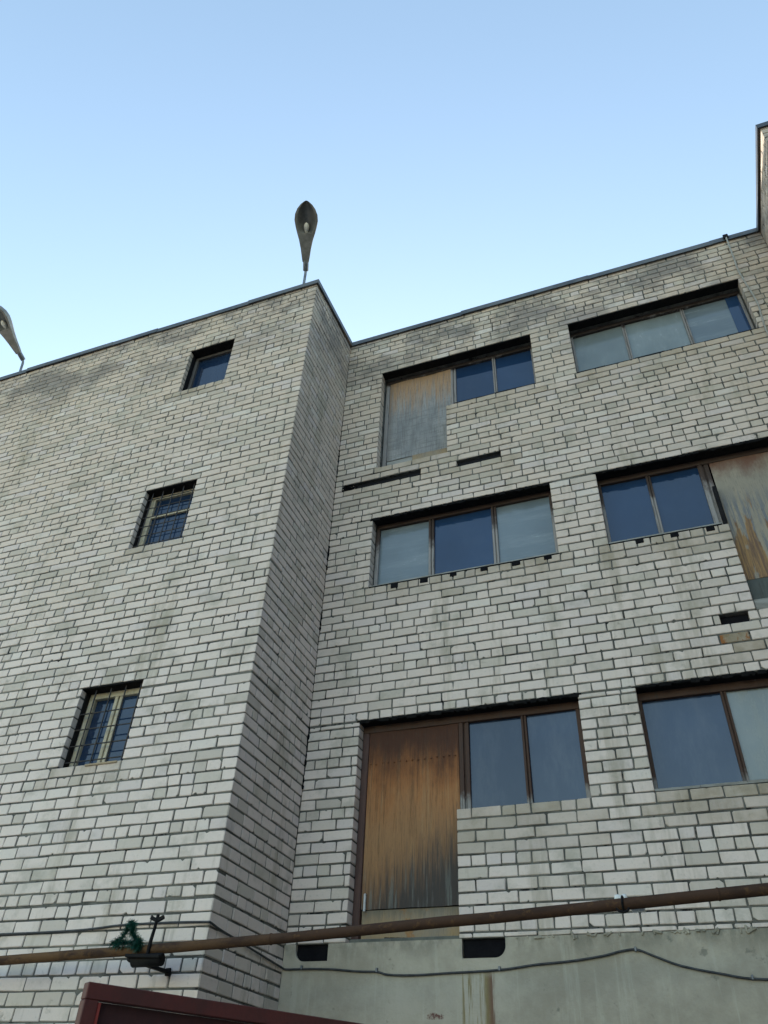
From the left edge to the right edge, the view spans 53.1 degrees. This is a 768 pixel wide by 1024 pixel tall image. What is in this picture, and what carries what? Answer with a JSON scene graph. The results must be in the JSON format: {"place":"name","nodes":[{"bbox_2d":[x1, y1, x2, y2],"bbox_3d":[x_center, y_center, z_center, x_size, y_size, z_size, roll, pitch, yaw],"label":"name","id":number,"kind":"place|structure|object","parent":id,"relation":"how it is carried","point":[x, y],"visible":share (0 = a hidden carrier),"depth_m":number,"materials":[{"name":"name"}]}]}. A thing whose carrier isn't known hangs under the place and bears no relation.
{"place":"outdoors","nodes":[
{"label":"outdoors","id":0,"kind":"place"},
{"bbox_2d":[0,0,767,376],"label":"sky","id":1,"kind":"structure","parent":0,"point":[159,159],"materials":[{"name":"blue"}]},
{"label":"ground","id":2,"kind":"structure","parent":0,"visible":0},
{"bbox_2d":[75,982,361,1023],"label":"metal gate","id":3,"kind":"structure","parent":2,"relation":"on","point":[100,1003],"depth_m":3.85,"materials":[{"name":"red metal"}]},
{"bbox_2d":[0,121,767,1023],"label":"brick building","id":4,"kind":"structure","parent":2,"relation":"on","point":[312,615],"depth_m":7.68,"materials":[{"name":"brick"}]},
{"bbox_2d":[0,306,24,370],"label":"street lamp","id":5,"kind":"object","parent":4,"relation":"on","point":[7,332],"visible":0.93,"depth_m":13.00,"materials":[{"name":"grey metal"}]},
{"bbox_2d":[63,683,142,767],"bbox_3d":[-2.664,2.069,7.390,0.730,0.835,0.204,-12,-42,17],"label":"window","id":6,"kind":"structure","parent":4,"relation":"in","point":[104,723],"depth_m":7.46,"materials":[{"name":"blue glass"}]},
{"bbox_2d":[125,914,170,975],"bbox_3d":[-1.606,3.115,5.534,0.287,0.330,0.419,-12,-42,17],"label":"security camera","id":7,"kind":"object","parent":4,"relation":"attached to","point":[153,961],"visible":1,"depth_m":5.34,"materials":[{"name":"metal"}]},
{"bbox_2d":[0,883,767,965],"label":"gas pipe","id":8,"kind":"object","parent":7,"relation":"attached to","point":[671,899],"visible":0.94,"depth_m":4.86,"materials":[{"name":"metal"}]},
{"bbox_2d":[108,918,145,953],"bbox_3d":[-1.833,3.036,5.489,0.338,0.252,0.106,-12,-42,17],"label":"tinsel garland","id":9,"kind":"object","parent":8,"relation":"attached to","point":[136,944],"visible":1,"depth_m":5.47},
{"bbox_2d":[614,894,644,912],"bbox_3d":[1.450,2.320,4.553,0.166,0.132,0.148,-12,-42,17],"label":"pipe hanger","id":10,"kind":"object","parent":8,"relation":"attached to","point":[617,896],"visible":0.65,"depth_m":4.54,"materials":[{"name":"metal"}]},
{"bbox_2d":[132,483,194,547],"bbox_3d":[-2.547,0.089,9.098,0.730,0.900,0.140,-12,-42,17],"label":"window","id":11,"kind":"structure","parent":4,"relation":"in","point":[164,518],"depth_m":9.16,"materials":[{"name":"blue glass"}]},
{"bbox_2d":[182,349,231,390],"bbox_3d":[-2.433,-1.986,10.865,0.724,0.885,0.134,-12,-42,17],"label":"window","id":12,"kind":"structure","parent":4,"relation":"in","point":[205,370],"depth_m":11.00,"materials":[{"name":"blue glass"}]},
{"bbox_2d":[294,201,317,283],"bbox_3d":[-1.121,-3.899,11.281,0.347,1.042,0.934,-4,-41,8],"label":"street lamp","id":13,"kind":"object","parent":4,"relation":"on","point":[306,219],"visible":0.93,"depth_m":11.39,"materials":[{"name":"grey metal"}]},
{"bbox_2d":[0,921,767,980],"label":"cable","id":14,"kind":"object","parent":4,"relation":"attached to","point":[635,949],"depth_m":5.94,"materials":[{"name":"black rubber"}]},
{"bbox_2d":[349,723,459,942],"bbox_3d":[0.225,2.901,7.071,0.996,1.911,0.130,-12,-42,17],"label":"boarded door","id":15,"kind":"structure","parent":4,"relation":"in","point":[407,855],"depth_m":7.04,"materials":[{"name":"brown wood"}]},
{"bbox_2d":[382,369,450,466],"bbox_3d":[0.475,-1.255,10.674,0.987,1.850,0.064,-12,-42,17],"label":"boarded door","id":16,"kind":"structure","parent":4,"relation":"in","point":[415,425],"depth_m":10.70,"materials":[{"name":"grey wood"}]},
{"bbox_2d":[387,345,535,403],"bbox_3d":[1.022,-1.779,10.739,2.185,1.030,0.238,-12,-42,17],"label":"window","id":17,"kind":"structure","parent":4,"relation":"in","point":[512,369],"depth_m":10.76,"materials":[{"name":"glass"}]},
{"bbox_2d":[369,491,558,588],"bbox_3d":[0.897,0.353,8.905,2.185,1.091,0.206,-12,-42,17],"label":"window","id":18,"kind":"structure","parent":4,"relation":"in","point":[515,530],"depth_m":9.00,"materials":[{"name":"blue glass"}]},
{"bbox_2d":[364,701,591,808],"bbox_3d":[0.807,2.361,7.266,2.185,0.952,0.066,-12,-42,17],"label":"window","id":19,"kind":"structure","parent":4,"relation":"in","point":[536,754],"depth_m":7.14,"materials":[{"name":"blue glass"}]},
{"bbox_2d":[570,291,758,372],"bbox_3d":[3.549,-2.310,9.951,2.175,1.030,0.236,-12,-42,17],"label":"window","id":20,"kind":"structure","parent":4,"relation":"in","point":[724,315],"depth_m":10.08,"materials":[{"name":"glass"}]},
{"bbox_2d":[597,446,767,544],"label":"window","id":21,"kind":"structure","parent":4,"relation":"in","point":[671,500],"depth_m":8.36,"materials":[{"name":"blue glass"}]},
{"bbox_2d":[637,678,767,791],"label":"window","id":22,"kind":"structure","parent":4,"relation":"in","point":[714,735],"depth_m":6.66,"materials":[{"name":"blue glass"}]},
{"bbox_2d":[709,452,767,609],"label":"boarded door","id":23,"kind":"structure","parent":4,"relation":"in","point":[740,491],"depth_m":7.91,"materials":[{"name":"wood"}]},
{"bbox_2d":[722,234,767,334],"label":"hanging cable","id":24,"kind":"object","parent":4,"relation":"hanging from","point":[725,236],"visible":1,"depth_m":9.73,"materials":[{"name":"metal"}]}
]}

